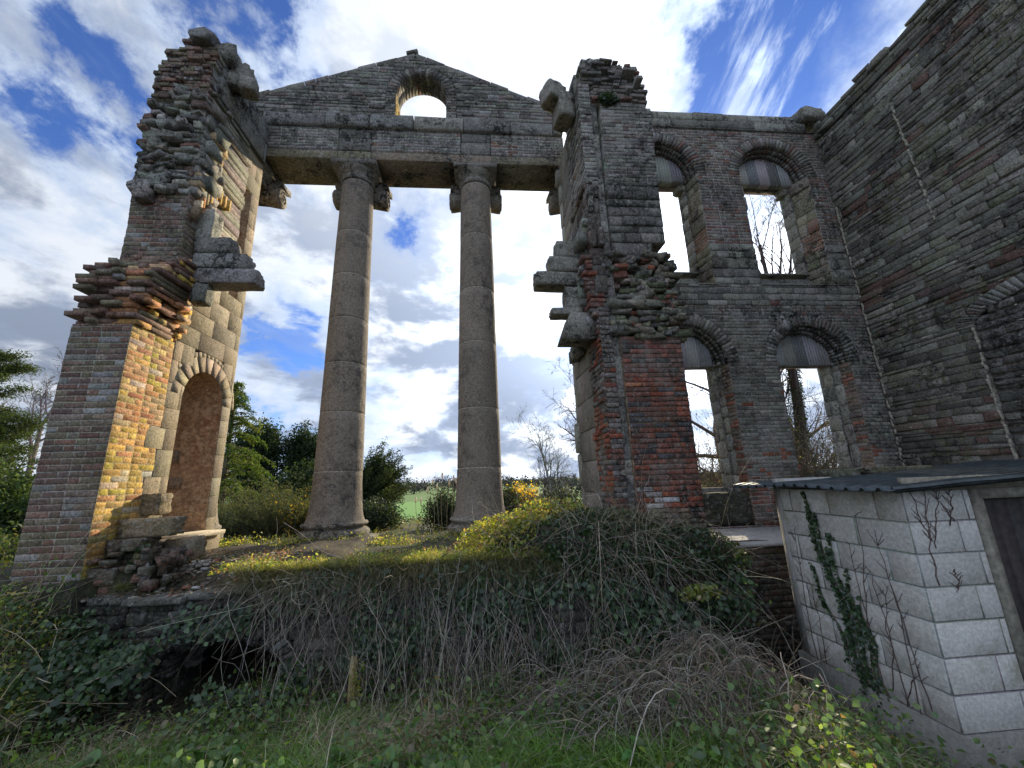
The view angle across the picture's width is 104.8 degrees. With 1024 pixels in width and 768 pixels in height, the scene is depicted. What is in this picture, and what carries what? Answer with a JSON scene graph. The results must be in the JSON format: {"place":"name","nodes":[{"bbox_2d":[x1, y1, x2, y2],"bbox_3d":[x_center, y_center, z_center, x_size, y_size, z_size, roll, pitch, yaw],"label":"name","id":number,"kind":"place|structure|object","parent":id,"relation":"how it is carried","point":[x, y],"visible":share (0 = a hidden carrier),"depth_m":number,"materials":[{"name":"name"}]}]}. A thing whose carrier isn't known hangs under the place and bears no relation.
{"place":"outdoors","nodes":[
{"label":"outdoors","id":0,"kind":"place"},
{"bbox_2d":[223,497,581,521],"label":"field","id":1,"kind":"structure","parent":0,"point":[412,508],"depth_m":76.87,"materials":[{"name":"green plant"}]},
{"bbox_2d":[0,477,923,767],"bbox_3d":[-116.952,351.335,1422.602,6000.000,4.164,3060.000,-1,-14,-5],"label":"ground","id":2,"kind":"structure","parent":0,"point":[178,701],"depth_m":4.33,"materials":[{"name":"green plant"}]},
{"bbox_2d":[0,521,22,563],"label":"leafy evergreen","id":3,"kind":"object","parent":2,"relation":"on","point":[14,546],"visible":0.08,"depth_m":5.84,"materials":[{"name":"green plant"}]},
{"bbox_2d":[1,595,26,618],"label":"grass tuft","id":4,"kind":"object","parent":2,"relation":"on","point":[13,604],"visible":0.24,"depth_m":3.95,"materials":[{"name":"green plant"}]},
{"bbox_2d":[0,439,35,500],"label":"leafy evergreen","id":5,"kind":"object","parent":2,"relation":"on","point":[6,462],"visible":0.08,"depth_m":12.17,"materials":[{"name":"green plant"}]},
{"bbox_2d":[0,457,36,544],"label":"leafy evergreen","id":6,"kind":"object","parent":2,"relation":"on","point":[14,505],"visible":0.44,"depth_m":9.03,"materials":[{"name":"green plant"}]},
{"bbox_2d":[0,348,49,491],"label":"pine tree","id":7,"kind":"object","parent":2,"relation":"on","point":[21,427],"visible":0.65,"depth_m":19.80,"materials":[{"name":"green plant"}]},
{"bbox_2d":[0,344,62,481],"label":"bare tree","id":8,"kind":"object","parent":2,"relation":"on","point":[41,405],"visible":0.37,"depth_m":30.47,"materials":[{"name":"brown plant"}]},
{"bbox_2d":[0,518,174,767],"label":"hedge bramble","id":9,"kind":"object","parent":2,"relation":"on","point":[5,666],"visible":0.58,"depth_m":3.67,"materials":[{"name":"green plant"}]},
{"bbox_2d":[68,749,107,767],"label":"dock plant","id":10,"kind":"object","parent":2,"relation":"on","point":[86,761],"visible":0.91,"depth_m":2.79,"materials":[{"name":"green plant"}]},
{"bbox_2d":[98,578,139,599],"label":"grass tuft","id":11,"kind":"object","parent":2,"relation":"on","point":[121,587],"visible":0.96,"depth_m":4.27,"materials":[{"name":"green plant"}]},
{"bbox_2d":[9,27,290,594],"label":"ruined wall","id":12,"kind":"structure","parent":2,"relation":"on","point":[132,451],"depth_m":5.65,"materials":[{"name":"brick"}]},
{"bbox_2d":[126,542,155,574],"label":"ivy clump","id":13,"kind":"object","parent":12,"relation":"attached to","point":[137,549],"visible":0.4,"depth_m":4.47,"materials":[{"name":"green plant"}]},
{"bbox_2d":[137,563,150,585],"bbox_3d":[-4.076,2.112,4.381,0.127,0.230,0.145,-1,-14,-5],"label":"stone ornament","id":14,"kind":"object","parent":12,"relation":"on","point":[146,577],"visible":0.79,"depth_m":4.36,"materials":[{"name":"grey stone"}]},
{"bbox_2d":[175,736,233,767],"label":"dock plant","id":15,"kind":"object","parent":2,"relation":"on","point":[211,744],"visible":0.41,"depth_m":2.82,"materials":[{"name":"green plant"}]},
{"bbox_2d":[205,744,246,767],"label":"dock plant","id":16,"kind":"object","parent":2,"relation":"on","point":[224,757],"visible":0.71,"depth_m":2.71,"materials":[{"name":"green plant"}]},
{"bbox_2d":[217,380,281,518],"bbox_3d":[-8.632,2.327,12.210,2.999,5.000,3.558,7,-16,-32],"label":"conifer tree","id":17,"kind":"object","parent":2,"relation":"on","point":[240,400],"visible":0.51,"depth_m":12.25,"materials":[{"name":"green plant"}]},
{"bbox_2d":[225,412,287,511],"bbox_3d":[-15.491,5.639,24.030,4.290,7.907,3.535,-1,-14,-5],"label":"dark evergreen tree","id":18,"kind":"object","parent":2,"relation":"on","point":[270,436],"visible":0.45,"depth_m":24.14,"materials":[{"name":"green plant"}]},
{"bbox_2d":[217,485,304,539],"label":"gorse bush","id":19,"kind":"object","parent":2,"relation":"on","point":[231,527],"visible":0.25,"depth_m":8.61,"materials":[{"name":"green plant"}]},
{"bbox_2d":[3,518,525,546],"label":"rough grass","id":20,"kind":"structure","parent":2,"relation":"on","point":[399,527],"depth_m":7.77,"materials":[{"name":"green plant"}]},
{"bbox_2d":[218,471,312,540],"bbox_3d":[-5.452,2.700,8.790,3.200,1.489,3.152,-1,-14,-5],"label":"gorse bush","id":21,"kind":"object","parent":2,"relation":"on","point":[267,526],"visible":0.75,"depth_m":8.45,"materials":[{"name":"green plant"}]},
{"bbox_2d":[242,477,307,535],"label":"gorse bush","id":22,"kind":"object","parent":2,"relation":"on","point":[272,495],"visible":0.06,"depth_m":9.81,"materials":[{"name":"green plant"}]},
{"bbox_2d":[258,455,314,513],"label":"dark evergreen tree","id":23,"kind":"object","parent":2,"relation":"on","point":[295,479],"visible":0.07,"depth_m":16.82,"materials":[{"name":"green plant"}]},
{"bbox_2d":[270,487,311,536],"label":"gorse bush","id":24,"kind":"object","parent":2,"relation":"on","point":[289,530],"visible":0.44,"depth_m":8.63,"materials":[{"name":"green plant"}]},
{"bbox_2d":[273,418,317,483],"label":"dark evergreen tree","id":25,"kind":"object","parent":2,"relation":"on","point":[302,445],"visible":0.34,"depth_m":24.84,"materials":[{"name":"green plant"}]},
{"bbox_2d":[322,745,360,767],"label":"dock plant","id":26,"kind":"object","parent":2,"relation":"on","point":[334,754],"visible":0.71,"depth_m":2.60,"materials":[{"name":"green plant"}]},
{"bbox_2d":[291,157,392,543],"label":"stone column","id":27,"kind":"structure","parent":2,"relation":"on","point":[361,192],"depth_m":7.27,"materials":[{"name":"stone"}]},
{"bbox_2d":[253,49,562,191],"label":"portico gable","id":28,"kind":"structure","parent":27,"relation":"on","point":[314,126],"depth_m":8.56,"materials":[{"name":"stone"}]},
{"bbox_2d":[333,630,372,701],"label":"dead stalk","id":29,"kind":"object","parent":2,"relation":"on","point":[357,663],"visible":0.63,"depth_m":4.03,"materials":[{"name":"brown plant"}]},
{"bbox_2d":[340,655,373,721],"bbox_3d":[-1.466,2.914,3.723,0.298,0.586,0.185,-1,-14,-5],"label":"rotten post","id":30,"kind":"object","parent":2,"relation":"on","point":[352,687],"visible":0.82,"depth_m":3.75,"materials":[{"name":"brown wood"}]},
{"bbox_2d":[219,525,495,546],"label":"grass","id":31,"kind":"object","parent":2,"relation":"on","point":[381,542],"visible":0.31,"depth_m":6.25,"materials":[{"name":"green plant"}]},
{"bbox_2d":[300,436,416,510],"bbox_3d":[-5.401,3.666,14.171,3.766,3.364,3.587,-1,-14,-5],"label":"yew tree","id":32,"kind":"object","parent":2,"relation":"on","point":[381,474],"visible":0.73,"depth_m":13.84,"materials":[{"name":"green plant"}]},
{"bbox_2d":[362,491,407,532],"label":"laurel shrub","id":33,"kind":"object","parent":2,"relation":"on","point":[383,517],"visible":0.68,"depth_m":9.48,"materials":[{"name":"green plant"}]},
{"bbox_2d":[369,747,400,767],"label":"dock plant","id":34,"kind":"object","parent":2,"relation":"on","point":[392,758],"visible":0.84,"depth_m":2.57,"materials":[{"name":"green plant"}]},
{"bbox_2d":[343,543,455,709],"bbox_3d":[-1.214,2.671,4.493,1.273,1.505,0.265,5,-15,-28],"label":"dead stalk","id":35,"kind":"object","parent":2,"relation":"on","point":[399,610],"visible":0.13,"depth_m":4.91,"materials":[{"name":"brown plant"}]},
{"bbox_2d":[75,534,735,722],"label":"retaining wall","id":36,"kind":"structure","parent":2,"relation":"on","point":[127,616],"depth_m":4.29,"materials":[{"name":"stone"}]},
{"bbox_2d":[79,551,287,602],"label":"stone chips","id":37,"kind":"object","parent":36,"relation":"on","point":[206,563],"visible":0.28,"depth_m":4.63,"materials":[{"name":"grey stone"}]},
{"bbox_2d":[79,543,342,599],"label":"leaf litter","id":38,"kind":"object","parent":36,"relation":"on","point":[236,552],"visible":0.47,"depth_m":4.89,"materials":[{"name":"plant"}]},
{"bbox_2d":[207,540,546,575],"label":"terrace leaves","id":39,"kind":"object","parent":36,"relation":"on","point":[225,569],"visible":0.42,"depth_m":4.51,"materials":[{"name":"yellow plant"}]},
{"bbox_2d":[0,554,787,762],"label":"ivy cover","id":40,"kind":"object","parent":36,"relation":"attached to","point":[104,684],"visible":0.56,"depth_m":4.14,"materials":[{"name":"green plant"}]},
{"bbox_2d":[200,544,748,700],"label":"terrace grass","id":41,"kind":"structure","parent":36,"relation":"on","point":[471,557],"depth_m":4.33,"materials":[{"name":"green plant"}]},
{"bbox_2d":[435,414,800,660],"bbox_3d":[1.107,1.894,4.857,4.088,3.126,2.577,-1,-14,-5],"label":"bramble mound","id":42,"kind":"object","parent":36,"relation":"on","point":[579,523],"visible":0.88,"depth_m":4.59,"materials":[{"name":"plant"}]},
{"bbox_2d":[677,582,727,602],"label":"yellow leaf weed","id":43,"kind":"object","parent":42,"relation":"on","point":[693,593],"visible":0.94,"depth_m":4.18,"materials":[{"name":"plant"}]},
{"bbox_2d":[392,512,429,521],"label":"hedge","id":44,"kind":"object","parent":2,"relation":"on","point":[409,519],"visible":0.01,"depth_m":48.55,"materials":[{"name":"green plant"}]},
{"bbox_2d":[427,487,428,528],"bbox_3d":[-1.797,2.672,8.390,0.050,0.949,0.040,-1,-14,-5],"label":"reed plume","id":45,"kind":"object","parent":2,"relation":"on","point":[428,504],"visible":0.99,"depth_m":8.41,"materials":[{"name":"beige plant"}]},
{"bbox_2d":[417,485,455,530],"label":"laurel shrub","id":46,"kind":"object","parent":2,"relation":"on","point":[444,509],"visible":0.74,"depth_m":9.16,"materials":[{"name":"green plant"}]},
{"bbox_2d":[420,759,457,767],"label":"dock plant","id":47,"kind":"object","parent":2,"relation":"on","point":[429,760],"visible":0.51,"depth_m":2.60,"materials":[{"name":"green plant"}]},
{"bbox_2d":[418,571,463,700],"bbox_3d":[-0.725,2.590,4.028,0.489,1.272,0.312,-1,-14,-5],"label":"dead stalk","id":48,"kind":"object","parent":2,"relation":"on","point":[442,627],"visible":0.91,"depth_m":4.08,"materials":[{"name":"brown plant"}]},
{"bbox_2d":[416,611,466,693],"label":"dead stalk","id":49,"kind":"object","parent":2,"relation":"on","point":[454,666],"visible":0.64,"depth_m":4.12,"materials":[{"name":"brown plant"}]},
{"bbox_2d":[134,480,794,736],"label":"dead stems","id":50,"kind":"object","parent":2,"relation":"on","point":[467,667],"visible":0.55,"depth_m":4.00,"materials":[{"name":"brown plant"}]},
{"bbox_2d":[227,468,720,493],"bbox_3d":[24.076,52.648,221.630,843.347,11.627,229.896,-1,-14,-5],"label":"woods","id":51,"kind":"object","parent":2,"relation":"on","point":[424,485],"visible":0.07,"depth_m":187.71,"materials":[{"name":"green plant"}]},
{"bbox_2d":[446,162,507,539],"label":"stone column","id":52,"kind":"structure","parent":2,"relation":"on","point":[475,198],"depth_m":7.51,"materials":[{"name":"stone"}]},
{"bbox_2d":[0,661,966,767],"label":"dead grass","id":53,"kind":"structure","parent":2,"relation":"on","point":[432,723],"depth_m":3.05,"materials":[{"name":"plant"}]},
{"bbox_2d":[493,672,505,701],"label":"nettle plant","id":54,"kind":"object","parent":2,"relation":"on","point":[497,682],"visible":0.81,"depth_m":3.64,"materials":[{"name":"green plant"}]},
{"bbox_2d":[487,735,519,759],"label":"dock plant","id":55,"kind":"object","parent":2,"relation":"on","point":[492,739],"visible":0.18,"depth_m":2.78,"materials":[{"name":"green plant"}]},
{"bbox_2d":[493,614,523,669],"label":"dead stalk","id":56,"kind":"object","parent":2,"relation":"on","point":[504,642],"visible":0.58,"depth_m":4.23,"materials":[{"name":"brown plant"}]},
{"bbox_2d":[0,545,1023,767],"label":"ground cover leaves","id":57,"kind":"object","parent":2,"relation":"on","point":[796,748],"visible":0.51,"depth_m":2.82,"materials":[{"name":"green plant"}]},
{"bbox_2d":[502,482,524,514],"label":"laurel shrub","id":58,"kind":"object","parent":2,"relation":"on","point":[509,491],"visible":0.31,"depth_m":9.81,"materials":[{"name":"green plant"}]},
{"bbox_2d":[506,480,549,506],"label":"flowering shrub","id":59,"kind":"object","parent":2,"relation":"on","point":[522,490],"visible":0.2,"depth_m":10.26,"materials":[{"name":"yellow plant"}]},
{"bbox_2d":[503,487,554,515],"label":"laurel shrub","id":60,"kind":"object","parent":2,"relation":"on","point":[515,501],"visible":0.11,"depth_m":9.17,"materials":[{"name":"green plant"}]},
{"bbox_2d":[519,712,546,727],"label":"dock plant","id":61,"kind":"object","parent":2,"relation":"on","point":[529,718],"visible":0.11,"depth_m":3.05,"materials":[{"name":"green plant"}]},
{"bbox_2d":[507,402,577,493],"bbox_3d":[3.045,5.873,29.691,5.793,9.389,6.022,6,-16,-31],"label":"bare tree","id":62,"kind":"object","parent":2,"relation":"on","point":[545,452],"visible":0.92,"depth_m":30.35,"materials":[{"name":"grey plant"}]},
{"bbox_2d":[504,456,597,515],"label":"bare shrub","id":63,"kind":"object","parent":2,"relation":"on","point":[544,478],"visible":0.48,"depth_m":6.04,"materials":[{"name":"brown plant"}]},
{"bbox_2d":[533,482,581,515],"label":"laurel shrub","id":64,"kind":"object","parent":2,"relation":"on","point":[575,496],"visible":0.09,"depth_m":9.08,"materials":[{"name":"green plant"}]},
{"bbox_2d":[542,356,577,466],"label":"bare tree","id":65,"kind":"object","parent":2,"relation":"on","point":[571,413],"visible":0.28,"depth_m":23.16,"materials":[{"name":"grey plant"}]},
{"bbox_2d":[562,671,571,702],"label":"nettle plant","id":66,"kind":"object","parent":2,"relation":"on","point":[567,673],"visible":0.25,"depth_m":3.52,"materials":[{"name":"green plant"}]},
{"bbox_2d":[556,718,593,745],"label":"dock plant","id":67,"kind":"object","parent":2,"relation":"on","point":[570,726],"visible":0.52,"depth_m":2.82,"materials":[{"name":"green plant"}]},
{"bbox_2d":[533,58,706,530],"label":"ruined cross wall","id":68,"kind":"structure","parent":2,"relation":"on","point":[611,275],"depth_m":6.15,"materials":[{"name":"red brick"}]},
{"bbox_2d":[597,91,619,106],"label":"fern clump","id":69,"kind":"object","parent":68,"relation":"attached to","point":[607,98],"visible":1,"depth_m":6.82,"materials":[{"name":"green plant"}]},
{"bbox_2d":[621,735,654,763],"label":"dock plant","id":70,"kind":"object","parent":2,"relation":"on","point":[641,742],"visible":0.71,"depth_m":2.52,"materials":[{"name":"green plant"}]},
{"bbox_2d":[641,692,653,729],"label":"nettle plant","id":71,"kind":"object","parent":2,"relation":"on","point":[644,700],"visible":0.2,"depth_m":3.12,"materials":[{"name":"green plant"}]},
{"bbox_2d":[438,566,902,767],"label":"bramble tangle","id":72,"kind":"object","parent":2,"relation":"on","point":[661,691],"visible":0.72,"depth_m":3.14,"materials":[{"name":"brown plant"}]},
{"bbox_2d":[666,683,690,746],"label":"nettle plant","id":73,"kind":"object","parent":2,"relation":"on","point":[675,701],"visible":0.59,"depth_m":2.87,"materials":[{"name":"green plant"}]},
{"bbox_2d":[677,592,721,640],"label":"dead stalk","id":74,"kind":"object","parent":2,"relation":"on","point":[698,615],"visible":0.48,"depth_m":3.90,"materials":[{"name":"brown plant"}]},
{"bbox_2d":[501,635,900,757],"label":"bramble leaves","id":75,"kind":"object","parent":2,"relation":"on","point":[628,700],"visible":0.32,"depth_m":3.01,"materials":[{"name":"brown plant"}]},
{"bbox_2d":[685,270,791,479],"bbox_3d":[7.943,0.058,15.776,6.690,9.958,8.050,8,-17,-34],"label":"bare tree","id":76,"kind":"object","parent":2,"relation":"on","point":[695,423],"visible":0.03,"depth_m":15.49,"materials":[{"name":"brown plant"}]},
{"bbox_2d":[710,526,802,670],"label":"brick wall","id":77,"kind":"structure","parent":2,"relation":"on","point":[778,593],"depth_m":5.22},
{"bbox_2d":[691,369,834,487],"bbox_3d":[6.377,2.117,11.977,7.550,6.245,6.566,8,-17,-37],"label":"thicket","id":78,"kind":"object","parent":2,"relation":"on","point":[712,483],"visible":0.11,"depth_m":11.46,"materials":[{"name":"brown plant"}]},
{"bbox_2d":[753,679,775,742],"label":"nettle plant","id":79,"kind":"object","parent":2,"relation":"on","point":[761,689],"visible":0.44,"depth_m":2.90,"materials":[{"name":"green plant"}]},
{"bbox_2d":[693,370,838,481],"bbox_3d":[8.815,2.088,11.735,8.897,5.473,7.885,6,-16,-30],"label":"thicket","id":80,"kind":"object","parent":2,"relation":"on","point":[805,472],"visible":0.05,"depth_m":11.36,"materials":[{"name":"brown plant"}]},
{"bbox_2d":[702,265,834,464],"bbox_3d":[13.066,-0.184,20.011,9.095,12.609,7.458,-1,-14,-5],"label":"bare tree","id":81,"kind":"object","parent":2,"relation":"on","point":[820,417],"visible":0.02,"depth_m":17.86,"materials":[{"name":"brown plant"}]},
{"bbox_2d":[701,381,837,476],"bbox_3d":[10.665,2.413,13.265,8.338,7.359,6.868,-1,-14,-5],"label":"thicket","id":82,"kind":"object","parent":2,"relation":"on","point":[815,438],"visible":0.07,"depth_m":12.97,"materials":[{"name":"brown plant"}]},
{"bbox_2d":[763,707,778,752],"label":"nettle plant","id":83,"kind":"object","parent":2,"relation":"on","point":[767,715],"visible":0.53,"depth_m":2.68,"materials":[{"name":"green plant"}]},
{"bbox_2d":[651,106,901,528],"bbox_3d":[4.911,-1.867,8.429,5.284,9.461,0.946,-1,-14,-5],"label":"window wall","id":84,"kind":"structure","parent":2,"relation":"on","point":[751,326],"depth_m":8.24,"materials":[{"name":"brick"}]},
{"bbox_2d":[747,195,814,476],"bbox_3d":[9.478,-1.757,13.528,2.856,12.035,5.824,-13,-18,39],"label":"ivy clad tree","id":85,"kind":"object","parent":2,"relation":"on","point":[795,384],"visible":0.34,"depth_m":13.30,"materials":[{"name":"brown plant"}]},
{"bbox_2d":[780,369,820,472],"bbox_3d":[9.103,-0.199,13.776,3.217,9.110,2.845,-3,-14,4],"label":"ivy clad tree","id":86,"kind":"object","parent":2,"relation":"on","point":[786,378],"visible":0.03,"depth_m":13.22,"materials":[{"name":"brown plant"}]},
{"bbox_2d":[732,459,1023,767],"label":"block shed","id":87,"kind":"structure","parent":2,"relation":"on","point":[967,638],"depth_m":2.98,"materials":[{"name":"concrete"}]},
{"bbox_2d":[789,529,828,663],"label":"bare creeper","id":88,"kind":"object","parent":87,"relation":"attached to","point":[825,651],"visible":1,"depth_m":3.83,"materials":[{"name":"brown plant"}]},
{"bbox_2d":[800,491,890,721],"bbox_3d":[2.904,1.861,3.505,0.071,1.743,0.566,-1,-14,-5],"label":"ivy plant","id":89,"kind":"object","parent":87,"relation":"attached to","point":[851,628],"visible":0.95,"depth_m":3.42,"materials":[{"name":"green plant"}]},
{"bbox_2d":[844,511,932,713],"bbox_3d":[2.961,1.816,3.135,0.011,1.548,0.463,-1,-14,-5],"label":"bare creeper","id":90,"kind":"object","parent":87,"relation":"attached to","point":[892,659],"visible":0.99,"depth_m":3.07,"materials":[{"name":"brown plant"}]},
{"bbox_2d":[909,489,962,590],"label":"bare creeper","id":91,"kind":"object","parent":87,"relation":"attached to","point":[930,538],"visible":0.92,"depth_m":2.96,"materials":[{"name":"brown plant"}]},
{"bbox_2d":[983,497,1023,631],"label":"door","id":92,"kind":"structure","parent":87,"relation":"in","point":[1006,515],"depth_m":3.01,"materials":[{"name":"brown wood"}]},
{"bbox_2d":[811,0,1023,465],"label":"rubble wall","id":93,"kind":"structure","parent":2,"relation":"on","point":[918,129],"depth_m":6.86,"materials":[{"name":"stone"}]},
{"bbox_2d":[0,0,924,486],"label":"sky","id":94,"kind":"structure","parent":0,"point":[77,77],"materials":[{"name":"blue"}]},
{"bbox_2d":[0,606,1014,767],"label":"grass","id":95,"kind":"structure","parent":0,"point":[549,756],"depth_m":2.71,"materials":[{"name":"green plant"}]},
{"bbox_2d":[814,468,860,476],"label":"mossy block","id":96,"kind":"structure","parent":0,"point":[835,472],"depth_m":4.31,"materials":[{"name":"stone"}]},
{"bbox_2d":[859,465,935,473],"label":"mossy block","id":97,"kind":"structure","parent":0,"point":[870,470],"depth_m":4.40,"materials":[{"name":"stone"}]}
]}

